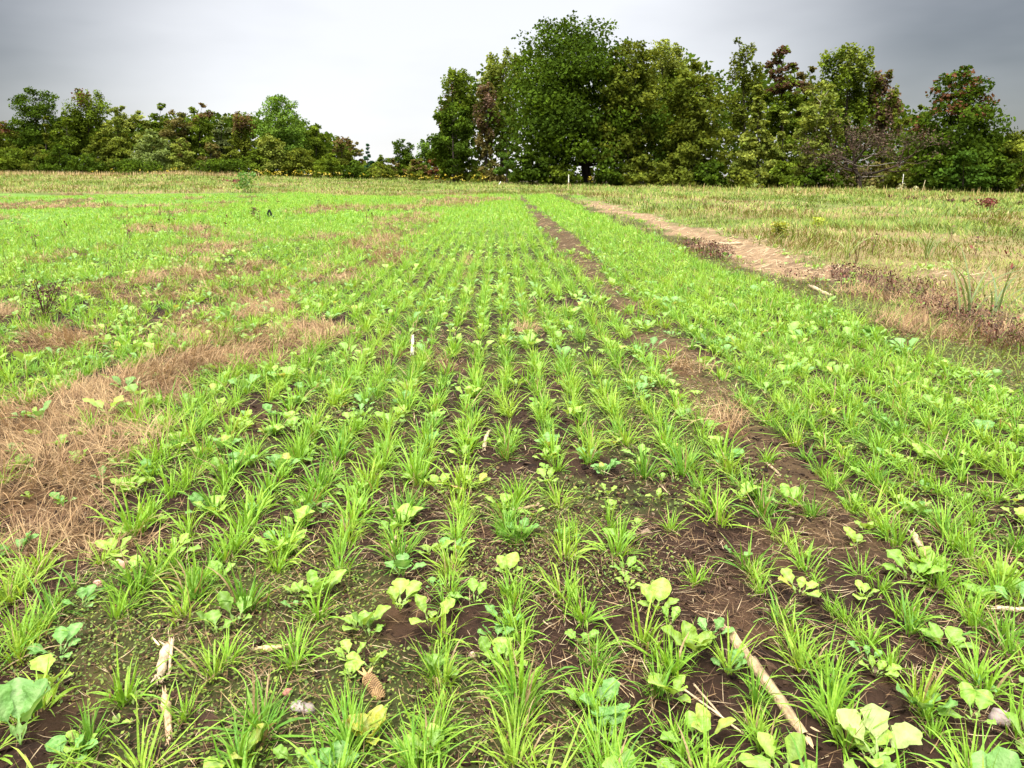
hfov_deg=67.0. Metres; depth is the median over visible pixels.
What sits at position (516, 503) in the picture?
oat tuft
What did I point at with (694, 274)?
young oat grass
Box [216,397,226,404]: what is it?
brassica seedling
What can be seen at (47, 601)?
oat tuft
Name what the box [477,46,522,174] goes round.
airy yellow tree
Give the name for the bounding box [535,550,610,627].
oat tuft
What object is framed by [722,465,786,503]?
oat tuft
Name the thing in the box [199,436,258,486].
oat tuft
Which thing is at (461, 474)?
oat tuft
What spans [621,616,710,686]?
oat tuft
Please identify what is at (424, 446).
oat tuft
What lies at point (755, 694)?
oat tuft
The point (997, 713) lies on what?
stone
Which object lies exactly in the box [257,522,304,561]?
oat tuft
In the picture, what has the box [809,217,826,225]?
goldenrod plant
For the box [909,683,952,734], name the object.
oat tuft
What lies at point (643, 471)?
oat tuft
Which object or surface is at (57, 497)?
brassica seedling
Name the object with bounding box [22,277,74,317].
dead weed
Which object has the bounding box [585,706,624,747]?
brassica seedling
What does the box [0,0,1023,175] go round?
sky
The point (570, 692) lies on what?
brassica seedling
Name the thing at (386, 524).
brassica seedling
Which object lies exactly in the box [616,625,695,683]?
oat tuft
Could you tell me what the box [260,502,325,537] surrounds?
oat tuft
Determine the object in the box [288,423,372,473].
oat tuft
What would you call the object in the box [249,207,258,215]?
dead weed
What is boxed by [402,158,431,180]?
tan bush
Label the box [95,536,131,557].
brassica seedling
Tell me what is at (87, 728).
oat tuft
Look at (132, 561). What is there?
brassica seedling
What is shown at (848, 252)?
tall grass clump
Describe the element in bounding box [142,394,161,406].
brassica seedling
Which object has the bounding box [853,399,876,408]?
brassica seedling
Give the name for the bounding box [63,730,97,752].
brassica seedling
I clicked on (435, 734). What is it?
brassica seedling
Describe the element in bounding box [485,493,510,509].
brassica seedling
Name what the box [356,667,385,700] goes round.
corn cob
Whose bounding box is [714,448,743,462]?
brassica seedling
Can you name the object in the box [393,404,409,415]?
brassica seedling
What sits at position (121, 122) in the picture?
pale topped tree
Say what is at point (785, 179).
wood edge bush
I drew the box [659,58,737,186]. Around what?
broad olive tree
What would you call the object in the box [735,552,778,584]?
oat tuft
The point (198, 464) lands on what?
oat tuft
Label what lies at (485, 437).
corn stalk
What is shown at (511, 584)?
oat tuft
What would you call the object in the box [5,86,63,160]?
lobed dark tree
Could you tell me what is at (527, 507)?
corn stalk
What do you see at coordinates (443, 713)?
oat tuft
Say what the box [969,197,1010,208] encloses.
red weed
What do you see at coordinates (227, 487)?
oat tuft
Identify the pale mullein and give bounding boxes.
[897,183,906,188]
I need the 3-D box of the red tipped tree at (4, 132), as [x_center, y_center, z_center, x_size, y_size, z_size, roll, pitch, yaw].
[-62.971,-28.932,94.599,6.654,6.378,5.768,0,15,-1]
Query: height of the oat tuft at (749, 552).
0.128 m
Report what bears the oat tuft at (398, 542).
on the ground at (50, 722)
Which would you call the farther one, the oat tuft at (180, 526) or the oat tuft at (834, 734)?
the oat tuft at (180, 526)
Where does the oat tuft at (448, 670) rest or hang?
on the ground at (50, 722)
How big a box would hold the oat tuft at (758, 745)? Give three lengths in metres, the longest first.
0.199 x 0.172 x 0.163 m
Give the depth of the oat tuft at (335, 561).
2.42 m
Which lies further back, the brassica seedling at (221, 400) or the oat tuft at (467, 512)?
the brassica seedling at (221, 400)
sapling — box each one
[231,170,262,191]
[493,128,517,182]
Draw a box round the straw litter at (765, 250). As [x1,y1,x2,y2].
[537,201,1023,447]
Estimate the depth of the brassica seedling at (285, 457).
3.21 m
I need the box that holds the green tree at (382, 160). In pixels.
[374,154,389,176]
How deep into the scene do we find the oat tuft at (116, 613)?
2.16 m
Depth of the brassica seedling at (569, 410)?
3.96 m
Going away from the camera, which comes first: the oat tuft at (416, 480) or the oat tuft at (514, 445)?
the oat tuft at (416, 480)
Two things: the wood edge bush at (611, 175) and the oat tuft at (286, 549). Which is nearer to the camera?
the oat tuft at (286, 549)
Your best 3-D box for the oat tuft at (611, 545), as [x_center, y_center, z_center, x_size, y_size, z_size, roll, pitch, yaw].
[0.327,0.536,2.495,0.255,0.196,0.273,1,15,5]
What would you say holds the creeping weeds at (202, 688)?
on the ground at (50, 722)
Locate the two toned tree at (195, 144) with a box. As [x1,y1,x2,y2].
[184,102,215,172]
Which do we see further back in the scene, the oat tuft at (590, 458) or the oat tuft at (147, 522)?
the oat tuft at (590, 458)
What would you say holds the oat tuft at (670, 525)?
on the ground at (50, 722)
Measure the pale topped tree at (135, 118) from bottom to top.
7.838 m
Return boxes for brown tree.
[152,109,195,162]
[231,111,259,162]
[388,158,399,177]
[791,66,822,184]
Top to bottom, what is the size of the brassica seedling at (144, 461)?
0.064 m
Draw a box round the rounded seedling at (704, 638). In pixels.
[661,620,716,656]
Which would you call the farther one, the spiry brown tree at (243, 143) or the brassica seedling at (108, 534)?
the spiry brown tree at (243, 143)
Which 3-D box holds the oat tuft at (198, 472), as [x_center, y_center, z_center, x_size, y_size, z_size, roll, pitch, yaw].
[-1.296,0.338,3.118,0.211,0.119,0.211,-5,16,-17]
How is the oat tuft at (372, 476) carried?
on the ground at (50, 722)
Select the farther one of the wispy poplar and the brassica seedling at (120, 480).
the wispy poplar
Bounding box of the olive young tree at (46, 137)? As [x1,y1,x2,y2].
[34,116,55,169]
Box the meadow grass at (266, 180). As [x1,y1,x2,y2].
[0,172,1023,388]
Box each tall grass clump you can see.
[835,234,878,258]
[911,226,945,257]
[932,243,1021,321]
[948,260,1023,319]
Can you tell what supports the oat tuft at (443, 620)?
on the ground at (50, 722)
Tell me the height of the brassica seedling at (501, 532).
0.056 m
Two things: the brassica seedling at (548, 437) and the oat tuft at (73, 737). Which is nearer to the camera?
the oat tuft at (73, 737)
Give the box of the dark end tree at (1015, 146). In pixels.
[996,130,1023,192]
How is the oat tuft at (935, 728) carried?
on the ground at (50, 722)
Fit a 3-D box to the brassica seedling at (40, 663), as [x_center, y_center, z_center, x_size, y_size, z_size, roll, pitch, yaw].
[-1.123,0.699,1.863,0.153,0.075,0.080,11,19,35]
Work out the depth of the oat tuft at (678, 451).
3.34 m
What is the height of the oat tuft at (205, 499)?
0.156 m
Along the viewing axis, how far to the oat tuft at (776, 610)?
2.15 m
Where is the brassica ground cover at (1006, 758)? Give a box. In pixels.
[0,208,1023,767]
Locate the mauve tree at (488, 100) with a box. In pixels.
[472,82,500,167]
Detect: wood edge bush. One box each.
[452,164,487,181]
[477,159,508,181]
[507,150,552,184]
[540,162,583,184]
[592,158,626,185]
[619,154,658,186]
[649,153,699,186]
[689,159,731,187]
[723,166,765,188]
[765,160,803,188]
[796,157,843,188]
[821,163,863,188]
[853,161,904,188]
[876,162,930,189]
[906,153,962,191]
[925,150,996,192]
[973,154,1023,192]
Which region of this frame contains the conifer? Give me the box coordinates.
[360,144,374,177]
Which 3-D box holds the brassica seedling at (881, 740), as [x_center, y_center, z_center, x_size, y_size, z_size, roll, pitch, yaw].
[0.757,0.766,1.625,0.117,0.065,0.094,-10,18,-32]
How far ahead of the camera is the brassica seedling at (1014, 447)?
3.44 m
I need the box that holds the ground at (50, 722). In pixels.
[0,174,1023,767]
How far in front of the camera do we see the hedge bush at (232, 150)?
92.03 m
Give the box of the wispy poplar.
[723,37,767,170]
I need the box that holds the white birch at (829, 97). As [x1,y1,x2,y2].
[792,80,844,175]
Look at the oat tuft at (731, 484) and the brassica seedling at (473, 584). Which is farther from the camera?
the oat tuft at (731, 484)
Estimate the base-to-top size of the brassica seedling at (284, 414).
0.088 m
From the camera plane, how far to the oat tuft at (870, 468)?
3.17 m
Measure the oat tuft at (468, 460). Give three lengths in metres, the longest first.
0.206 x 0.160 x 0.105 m
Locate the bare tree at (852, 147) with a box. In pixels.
[795,111,954,189]
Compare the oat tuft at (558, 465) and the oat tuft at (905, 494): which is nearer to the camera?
the oat tuft at (905, 494)
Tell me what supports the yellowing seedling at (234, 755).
on the ground at (50, 722)
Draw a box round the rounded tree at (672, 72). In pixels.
[652,68,707,172]
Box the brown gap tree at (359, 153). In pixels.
[345,141,365,168]
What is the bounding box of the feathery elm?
[817,42,881,177]
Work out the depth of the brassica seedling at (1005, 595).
2.24 m
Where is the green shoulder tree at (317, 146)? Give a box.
[301,123,331,169]
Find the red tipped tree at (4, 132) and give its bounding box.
[0,121,23,158]
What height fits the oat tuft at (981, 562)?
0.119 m
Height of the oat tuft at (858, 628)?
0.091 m
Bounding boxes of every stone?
[93,580,102,586]
[116,559,126,568]
[282,688,292,696]
[290,700,305,712]
[302,703,315,714]
[987,708,1012,727]
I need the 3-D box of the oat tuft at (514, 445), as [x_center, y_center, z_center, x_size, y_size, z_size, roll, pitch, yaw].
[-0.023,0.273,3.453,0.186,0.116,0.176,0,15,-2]
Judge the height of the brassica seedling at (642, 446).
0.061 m
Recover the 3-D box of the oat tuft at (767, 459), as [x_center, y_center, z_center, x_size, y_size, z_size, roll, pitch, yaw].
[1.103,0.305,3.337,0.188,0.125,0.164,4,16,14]
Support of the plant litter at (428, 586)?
on the ground at (50, 722)
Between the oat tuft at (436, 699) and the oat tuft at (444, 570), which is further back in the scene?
the oat tuft at (444, 570)
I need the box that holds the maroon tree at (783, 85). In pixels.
[762,45,809,169]
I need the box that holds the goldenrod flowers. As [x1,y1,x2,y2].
[92,167,611,185]
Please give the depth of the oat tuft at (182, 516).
2.74 m
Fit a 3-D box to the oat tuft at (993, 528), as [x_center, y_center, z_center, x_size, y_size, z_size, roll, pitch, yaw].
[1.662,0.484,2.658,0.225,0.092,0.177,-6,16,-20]
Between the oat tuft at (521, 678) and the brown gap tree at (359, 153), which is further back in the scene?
the brown gap tree at (359, 153)
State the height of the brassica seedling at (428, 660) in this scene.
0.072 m
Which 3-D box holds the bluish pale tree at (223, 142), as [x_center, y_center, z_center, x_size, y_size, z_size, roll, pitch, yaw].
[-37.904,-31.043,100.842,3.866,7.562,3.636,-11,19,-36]
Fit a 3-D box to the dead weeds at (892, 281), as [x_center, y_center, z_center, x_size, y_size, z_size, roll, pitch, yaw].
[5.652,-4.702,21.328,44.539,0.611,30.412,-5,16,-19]
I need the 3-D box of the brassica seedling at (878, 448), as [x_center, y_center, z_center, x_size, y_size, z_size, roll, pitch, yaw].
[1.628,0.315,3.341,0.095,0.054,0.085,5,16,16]
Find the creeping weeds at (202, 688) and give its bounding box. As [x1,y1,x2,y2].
[0,242,1023,767]
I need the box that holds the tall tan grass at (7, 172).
[0,169,1023,200]
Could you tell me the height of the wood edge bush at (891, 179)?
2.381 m
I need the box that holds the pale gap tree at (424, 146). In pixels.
[414,139,434,175]
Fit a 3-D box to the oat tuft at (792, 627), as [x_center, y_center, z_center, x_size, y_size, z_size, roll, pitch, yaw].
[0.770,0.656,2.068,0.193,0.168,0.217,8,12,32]
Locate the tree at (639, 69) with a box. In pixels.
[593,38,670,182]
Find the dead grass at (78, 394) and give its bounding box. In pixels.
[0,190,1023,574]
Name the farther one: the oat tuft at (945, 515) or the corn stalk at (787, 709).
the oat tuft at (945, 515)
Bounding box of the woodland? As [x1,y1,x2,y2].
[0,47,1023,188]
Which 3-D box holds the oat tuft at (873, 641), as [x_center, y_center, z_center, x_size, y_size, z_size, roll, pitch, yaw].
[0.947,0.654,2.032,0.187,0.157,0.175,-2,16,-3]
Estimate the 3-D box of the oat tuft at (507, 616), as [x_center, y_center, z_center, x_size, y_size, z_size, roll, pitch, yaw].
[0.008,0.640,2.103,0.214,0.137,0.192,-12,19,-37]
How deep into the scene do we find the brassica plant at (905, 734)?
1.65 m
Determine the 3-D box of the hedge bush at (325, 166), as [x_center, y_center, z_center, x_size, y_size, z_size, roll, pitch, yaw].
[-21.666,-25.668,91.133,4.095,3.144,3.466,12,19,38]
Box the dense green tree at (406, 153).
[388,138,415,178]
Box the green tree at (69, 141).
[48,112,85,163]
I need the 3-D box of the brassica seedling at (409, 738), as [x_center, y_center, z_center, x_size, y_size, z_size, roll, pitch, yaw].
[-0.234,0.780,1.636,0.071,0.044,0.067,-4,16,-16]
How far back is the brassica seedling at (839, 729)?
1.66 m
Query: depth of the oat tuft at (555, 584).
2.27 m
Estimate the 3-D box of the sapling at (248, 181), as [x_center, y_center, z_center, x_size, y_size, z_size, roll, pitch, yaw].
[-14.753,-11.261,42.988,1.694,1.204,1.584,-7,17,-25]
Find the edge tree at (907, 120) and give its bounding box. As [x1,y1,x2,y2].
[900,104,936,164]
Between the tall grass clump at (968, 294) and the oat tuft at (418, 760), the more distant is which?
the tall grass clump at (968, 294)
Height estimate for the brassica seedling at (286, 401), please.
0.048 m
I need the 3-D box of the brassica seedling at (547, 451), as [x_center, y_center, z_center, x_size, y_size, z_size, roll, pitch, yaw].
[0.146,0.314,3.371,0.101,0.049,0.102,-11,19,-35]
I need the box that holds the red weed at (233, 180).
[222,179,254,182]
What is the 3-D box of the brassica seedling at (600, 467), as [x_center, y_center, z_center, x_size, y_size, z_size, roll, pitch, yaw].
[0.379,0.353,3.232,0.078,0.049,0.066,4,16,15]
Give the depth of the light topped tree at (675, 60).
73.89 m
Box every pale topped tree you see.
[99,105,134,168]
[122,110,152,159]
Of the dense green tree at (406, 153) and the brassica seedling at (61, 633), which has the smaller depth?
the brassica seedling at (61, 633)
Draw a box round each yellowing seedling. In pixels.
[231,723,263,759]
[342,705,386,744]
[691,703,735,737]
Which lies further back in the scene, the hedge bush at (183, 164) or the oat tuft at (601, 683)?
the hedge bush at (183, 164)
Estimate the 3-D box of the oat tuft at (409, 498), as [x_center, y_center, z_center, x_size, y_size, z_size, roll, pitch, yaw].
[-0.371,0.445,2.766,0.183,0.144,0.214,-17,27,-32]
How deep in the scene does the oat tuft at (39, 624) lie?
2.09 m
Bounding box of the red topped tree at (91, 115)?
[60,88,111,161]
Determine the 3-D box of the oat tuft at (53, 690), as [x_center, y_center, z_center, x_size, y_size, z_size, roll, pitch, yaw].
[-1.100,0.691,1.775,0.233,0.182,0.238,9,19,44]
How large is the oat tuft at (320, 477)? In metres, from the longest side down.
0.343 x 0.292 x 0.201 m
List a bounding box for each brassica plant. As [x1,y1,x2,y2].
[0,677,50,744]
[836,703,922,757]
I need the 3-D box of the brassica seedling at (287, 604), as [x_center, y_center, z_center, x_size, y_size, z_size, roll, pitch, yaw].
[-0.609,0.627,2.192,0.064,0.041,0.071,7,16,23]
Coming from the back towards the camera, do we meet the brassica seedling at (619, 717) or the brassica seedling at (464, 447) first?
the brassica seedling at (464, 447)
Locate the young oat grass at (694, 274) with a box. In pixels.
[0,190,1023,767]
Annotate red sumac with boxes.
[427,158,438,179]
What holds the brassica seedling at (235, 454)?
on the ground at (50, 722)
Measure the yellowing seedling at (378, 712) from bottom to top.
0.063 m
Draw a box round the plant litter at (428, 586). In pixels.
[0,254,1023,767]
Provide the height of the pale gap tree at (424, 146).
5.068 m
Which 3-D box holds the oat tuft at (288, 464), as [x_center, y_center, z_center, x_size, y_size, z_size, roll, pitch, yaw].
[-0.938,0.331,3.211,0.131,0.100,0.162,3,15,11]
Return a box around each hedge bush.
[0,147,37,173]
[12,146,57,172]
[32,144,82,174]
[65,152,112,174]
[80,131,112,173]
[102,138,138,169]
[108,158,168,174]
[128,128,172,171]
[164,137,199,172]
[191,157,250,174]
[196,141,223,172]
[219,139,241,171]
[238,148,271,175]
[251,132,288,175]
[278,147,319,176]
[312,153,347,178]
[338,159,371,179]
[364,162,398,179]
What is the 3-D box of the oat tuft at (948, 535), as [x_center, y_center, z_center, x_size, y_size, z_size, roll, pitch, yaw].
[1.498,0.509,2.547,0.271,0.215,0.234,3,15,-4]
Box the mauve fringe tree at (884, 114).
[865,69,903,181]
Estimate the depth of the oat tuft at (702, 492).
2.91 m
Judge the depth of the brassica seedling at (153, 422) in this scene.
3.77 m
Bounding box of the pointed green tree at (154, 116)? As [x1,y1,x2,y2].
[148,103,170,162]
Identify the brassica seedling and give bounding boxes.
[0,531,38,554]
[6,454,28,467]
[8,454,34,468]
[20,491,32,498]
[24,429,39,433]
[27,622,82,657]
[29,653,71,685]
[45,734,97,767]
[49,492,75,505]
[49,494,66,503]
[51,434,67,447]
[61,585,95,607]
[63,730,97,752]
[69,448,88,462]
[90,466,106,478]
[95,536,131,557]
[104,527,124,538]
[108,455,130,465]
[108,713,129,722]
[110,476,137,491]
[111,555,140,575]
[114,524,145,535]
[126,477,145,491]
[131,462,154,471]
[133,438,154,449]
[133,458,159,473]
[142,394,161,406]
[152,416,170,425]
[154,514,168,520]
[157,544,200,554]
[162,443,184,450]
[165,533,189,549]
[173,437,192,442]
[182,393,197,405]
[185,492,219,514]
[191,446,216,458]
[193,495,227,515]
[196,609,230,633]
[203,730,261,767]
[205,560,235,581]
[207,434,230,443]
[208,457,240,477]
[213,435,240,451]
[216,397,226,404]
[217,591,252,625]
[218,427,230,434]
[228,450,257,463]
[231,417,248,425]
[232,410,252,418]
[233,420,253,430]
[240,502,260,514]
[254,537,287,554]
[258,425,274,436]
[259,423,283,434]
[262,403,285,419]
[263,530,289,544]
[265,453,299,469]
[273,744,314,767]
[277,395,299,405]
[279,407,300,418]
[280,529,306,547]
[281,600,307,610]
[282,580,310,597]
[283,505,314,526]
[284,411,298,419]
[284,416,302,429]
[285,395,299,404]
[285,495,304,505]
[289,396,308,401]
[292,445,318,460]
[292,569,329,594]
[294,382,315,393]
[294,507,314,522]
[302,419,325,429]
[302,569,346,597]
[307,499,333,512]
[319,740,358,767]
[330,394,352,399]
[334,639,365,660]
[335,388,347,399]
[335,481,367,494]
[337,433,352,447]
[339,412,354,424]
[339,658,364,677]
[342,605,390,629]
[345,497,366,511]
[346,649,386,666]
[351,612,383,636]
[352,403,364,410]
[352,407,373,416]
[353,394,374,404]
[360,387,376,397]
[364,446,386,454]
[372,443,399,449]
[374,411,405,424]
[379,520,403,536]
[384,552,425,576]
[385,734,417,757]
[386,578,421,608]
[388,503,422,526]
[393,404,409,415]
[402,390,410,400]
[402,470,425,479]
[403,729,443,758]
[409,594,454,626]
[409,723,446,753]
[419,539,453,555]
[423,431,438,443]
[424,410,445,420]
[424,473,449,492]
[424,653,458,675]
[426,577,443,587]
[438,537,469,553]
[447,445,471,458]
[448,540,474,552]
[448,578,486,603]
[450,545,467,560]
[455,386,481,397]
[459,394,471,402]
[465,473,489,487]
[477,623,513,639]
[478,636,505,666]
[484,637,527,666]
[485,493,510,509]
[485,605,521,625]
[495,552,522,573]
[498,525,518,538]
[507,518,538,533]
[514,525,527,538]
[518,507,544,516]
[532,448,555,459]
[534,432,559,445]
[537,467,558,484]
[539,463,554,469]
[540,445,560,462]
[555,529,580,541]
[562,406,581,417]
[564,629,598,644]
[565,688,603,711]
[576,447,600,458]
[579,678,630,716]
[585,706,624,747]
[590,458,620,475]
[593,462,607,472]
[598,483,616,494]
[601,499,616,510]
[603,528,635,542]
[609,556,642,576]
[616,575,640,588]
[621,444,649,456]
[627,382,647,393]
[631,518,640,527]
[637,577,678,611]
[645,488,664,496]
[648,672,690,702]
[656,472,665,481]
[660,711,710,747]
[662,606,680,624]
[669,389,688,397]
[670,407,690,418]
[681,408,692,417]
[697,416,718,433]
[697,617,734,635]
[708,435,724,446]
[711,648,746,673]
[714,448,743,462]
[724,545,753,559]
[731,481,760,499]
[767,483,801,506]
[778,568,820,596]
[834,716,871,751]
[837,493,861,504]
[843,527,865,545]
[847,727,894,766]
[848,640,882,662]
[850,466,868,475]
[852,580,879,599]
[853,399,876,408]
[854,520,878,532]
[859,655,901,676]
[862,410,877,419]
[877,447,899,461]
[880,452,906,462]
[881,416,906,427]
[882,549,944,582]
[884,449,912,459]
[889,436,905,447]
[893,494,930,503]
[896,683,957,711]
[899,501,931,514]
[907,546,931,560]
[908,501,940,517]
[912,443,931,459]
[912,479,931,491]
[914,547,951,567]
[917,622,979,648]
[920,484,937,491]
[925,449,962,465]
[938,682,996,724]
[946,465,969,474]
[951,493,970,506]
[961,449,996,462]
[962,583,1001,602]
[969,419,994,435]
[971,673,996,691]
[988,561,1019,578]
[994,581,1023,610]
[1000,494,1023,504]
[1000,506,1023,519]
[1006,441,1023,453]
[1006,578,1020,595]
[1008,423,1023,431]
[1014,508,1023,523]
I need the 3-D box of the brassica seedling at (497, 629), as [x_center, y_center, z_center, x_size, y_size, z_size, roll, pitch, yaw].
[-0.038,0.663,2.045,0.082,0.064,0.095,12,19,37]
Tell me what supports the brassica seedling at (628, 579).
on the ground at (50, 722)
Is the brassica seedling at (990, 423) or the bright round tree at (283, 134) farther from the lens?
the bright round tree at (283, 134)
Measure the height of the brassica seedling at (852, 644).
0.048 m
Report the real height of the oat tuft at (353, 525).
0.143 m
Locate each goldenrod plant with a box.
[765,220,790,236]
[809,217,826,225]
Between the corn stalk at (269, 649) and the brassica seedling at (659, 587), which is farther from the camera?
the brassica seedling at (659, 587)
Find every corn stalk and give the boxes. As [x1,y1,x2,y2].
[150,637,171,684]
[160,686,172,744]
[166,637,173,674]
[254,642,294,651]
[410,334,413,354]
[481,429,490,451]
[508,502,541,510]
[713,620,819,748]
[714,242,741,244]
[765,462,780,475]
[808,285,831,295]
[908,528,922,547]
[987,605,1023,612]
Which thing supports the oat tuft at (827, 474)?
on the ground at (50, 722)
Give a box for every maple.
[426,105,476,181]
[433,66,476,172]
[484,10,677,183]
[895,64,1023,192]
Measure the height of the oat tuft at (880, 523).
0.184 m
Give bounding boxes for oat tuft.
[0,528,87,589]
[0,552,65,608]
[0,553,47,606]
[0,581,54,652]
[0,585,74,656]
[0,615,55,665]
[0,651,86,723]
[2,715,24,733]
[3,529,73,575]
[5,558,94,627]
[19,591,68,628]
[36,554,101,600]
[48,584,70,606]
[48,733,108,767]
[49,727,100,763]
[50,698,122,758]
[75,531,127,565]
[79,538,184,608]
[79,630,187,723]
[82,477,183,543]
[90,572,164,619]
[91,577,142,629]
[97,562,174,597]
[103,463,156,492]
[104,522,201,595]
[107,489,175,536]
[117,448,170,480]
[117,486,184,513]
[117,494,179,525]
[136,529,207,571]
[141,461,197,502]
[142,565,228,631]
[144,675,210,727]
[147,560,228,610]
[149,451,210,490]
[155,552,230,598]
[159,495,207,533]
[159,629,252,703]
[161,500,207,546]
[162,540,227,586]
[169,460,210,484]
[177,444,212,470]
[177,470,263,515]
[182,693,319,767]
[186,456,252,494]
[186,480,290,543]
[186,619,256,678]
[188,541,230,583]
[188,663,315,747]
[189,521,260,566]
[190,455,210,473]
[190,490,233,518]
[191,550,290,616]
[196,510,277,560]
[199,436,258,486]
[200,465,250,496]
[202,484,223,511]
[216,678,299,736]
[219,431,285,469]
[228,477,291,512]
[229,442,268,467]
[229,489,284,522]
[237,518,318,570]
[238,457,301,500]
[241,510,315,558]
[242,466,287,505]
[252,451,305,479]
[254,616,346,687]
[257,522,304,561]
[259,543,297,580]
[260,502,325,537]
[261,615,322,664]
[269,428,310,464]
[269,453,300,470]
[271,433,316,464]
[274,523,307,535]
[275,471,343,513]
[276,421,330,454]
[284,573,346,622]
[285,446,350,499]
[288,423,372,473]
[289,721,377,767]
[290,471,349,503]
[290,475,338,509]
[299,676,416,765]
[300,423,365,463]
[301,530,370,585]
[308,518,378,566]
[309,461,349,485]
[309,464,390,537]
[309,671,401,739]
[313,448,344,476]
[328,501,378,548]
[330,506,367,545]
[331,479,389,519]
[332,445,402,495]
[335,477,368,500]
[338,461,386,495]
[340,429,404,474]
[343,443,402,472]
[347,457,388,480]
[355,425,403,453]
[355,476,452,528]
[364,510,426,577]
[366,517,418,543]
[367,688,487,767]
[370,699,479,767]
[371,546,417,575]
[375,433,441,494]
[376,521,423,555]
[377,480,440,516]
[380,440,450,496]
[385,427,410,448]
[391,487,428,527]
[397,681,477,761]
[398,634,468,694]
[398,682,476,740]
[400,416,441,444]
[402,430,438,469]
[405,635,488,706]
[406,428,451,453]
[407,447,438,470]
[408,433,434,454]
[409,602,478,653]
[410,677,472,712]
[413,572,486,611]
[414,534,478,590]
[422,442,505,493]
[422,632,470,657]
[423,553,478,615]
[424,548,467,588]
[430,506,484,552]
[431,499,473,535]
[433,472,487,518]
[434,419,496,450]
[437,457,486,487]
[438,491,482,520]
[446,498,480,527]
[447,420,491,457]
[451,444,492,463]
[455,694,568,767]
[460,615,588,710]
[466,632,534,668]
[473,643,558,735]
[475,688,552,767]
[476,493,516,519]
[477,562,535,599]
[477,588,549,639]
[479,502,537,539]
[481,480,544,510]
[482,421,527,449]
[483,430,529,460]
[483,494,528,528]
[485,564,547,610]
[486,419,526,440]
[486,507,548,547]
[491,587,534,624]
[491,607,551,651]
[493,436,524,454]
[498,470,546,502]
[507,555,583,619]
[527,433,564,450]
[528,421,575,460]
[532,510,605,575]
[535,474,583,502]
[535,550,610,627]
[540,517,582,544]
[541,446,573,473]
[542,479,579,508]
[545,659,631,731]
[549,569,627,629]
[550,679,645,731]
[554,622,641,682]
[556,698,635,767]
[560,508,600,536]
[566,427,617,462]
[572,497,641,528]
[573,443,602,471]
[577,421,619,448]
[579,624,619,664]
[581,518,650,570]
[582,663,620,697]
[587,576,667,663]
[590,508,646,544]
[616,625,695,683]
[616,643,683,717]
[619,440,677,483]
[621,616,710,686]
[628,644,688,696]
[637,712,732,767]
[641,700,696,743]
[646,429,724,480]
[647,506,695,538]
[649,430,694,457]
[653,439,714,472]
[654,434,695,454]
[660,440,701,467]
[675,481,753,529]
[677,555,720,588]
[678,464,712,490]
[681,473,755,523]
[682,610,781,698]
[683,459,722,485]
[685,479,714,509]
[693,434,756,466]
[696,423,749,459]
[702,435,752,479]
[702,442,740,470]
[706,527,793,581]
[721,467,744,487]
[722,454,777,501]
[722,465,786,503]
[726,657,788,718]
[726,704,808,767]
[728,470,794,520]
[729,693,792,739]
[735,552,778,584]
[737,562,779,597]
[752,438,784,466]
[753,581,831,626]
[756,596,836,646]
[759,507,791,540]
[759,609,850,684]
[764,617,843,653]
[765,522,810,549]
[769,653,890,759]
[771,476,819,511]
[772,528,833,587]
[778,532,820,561]
[782,653,875,714]
[785,493,837,518]
[794,622,869,699]
[796,568,830,585]
[799,448,848,480]
[802,677,895,767]
[808,460,840,481]
[810,464,861,487]
[818,585,850,617]
[818,591,879,626]
[820,470,846,495]
[828,603,904,655]
[829,546,891,581]
[833,476,876,505]
[835,440,880,474]
[835,481,876,519]
[835,612,884,642]
[836,441,905,486]
[846,479,904,520]
[850,732,917,767]
[852,567,905,597]
[854,461,898,490]
[856,460,919,500]
[857,624,925,691]
[860,492,911,540]
[862,507,896,527]
[862,507,923,549]
[868,478,928,508]
[868,586,956,656]
[870,516,909,540]
[871,585,934,621]
[880,653,970,732]
[881,583,954,640]
[882,477,927,513]
[883,524,967,599]
[894,538,985,611]
[901,462,933,482]
[901,540,932,568]
[908,458,945,485]
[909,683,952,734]
[910,499,934,517]
[910,694,976,750]
[912,493,979,540]
[913,611,1023,706]
[914,505,972,545]
[921,711,1023,767]
[922,465,969,497]
[930,495,1007,556]
[931,636,1023,705]
[933,480,983,505]
[938,584,999,618]
[940,561,1006,615]
[941,582,1023,639]
[944,596,1023,659]
[945,511,1000,562]
[946,479,998,513]
[949,591,1023,643]
[950,542,1023,605]
[955,533,1023,583]
[959,500,999,528]
[966,470,1005,496]
[967,550,993,573]
[971,475,1023,506]
[972,679,1023,748]
[975,505,1021,538]
[979,513,1023,557]
[998,584,1023,606]
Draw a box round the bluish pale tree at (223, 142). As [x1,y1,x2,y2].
[207,116,233,156]
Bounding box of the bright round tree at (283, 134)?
[248,94,312,173]
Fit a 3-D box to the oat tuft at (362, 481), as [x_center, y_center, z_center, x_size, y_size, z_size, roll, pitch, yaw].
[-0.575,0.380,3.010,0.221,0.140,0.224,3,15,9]
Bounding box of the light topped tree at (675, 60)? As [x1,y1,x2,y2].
[640,39,689,170]
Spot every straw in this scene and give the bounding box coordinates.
[684,688,743,734]
[693,683,720,714]
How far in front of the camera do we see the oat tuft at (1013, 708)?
1.75 m
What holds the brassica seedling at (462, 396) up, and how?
on the ground at (50, 722)
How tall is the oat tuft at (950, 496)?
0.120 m
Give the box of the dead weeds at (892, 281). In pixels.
[11,194,1023,356]

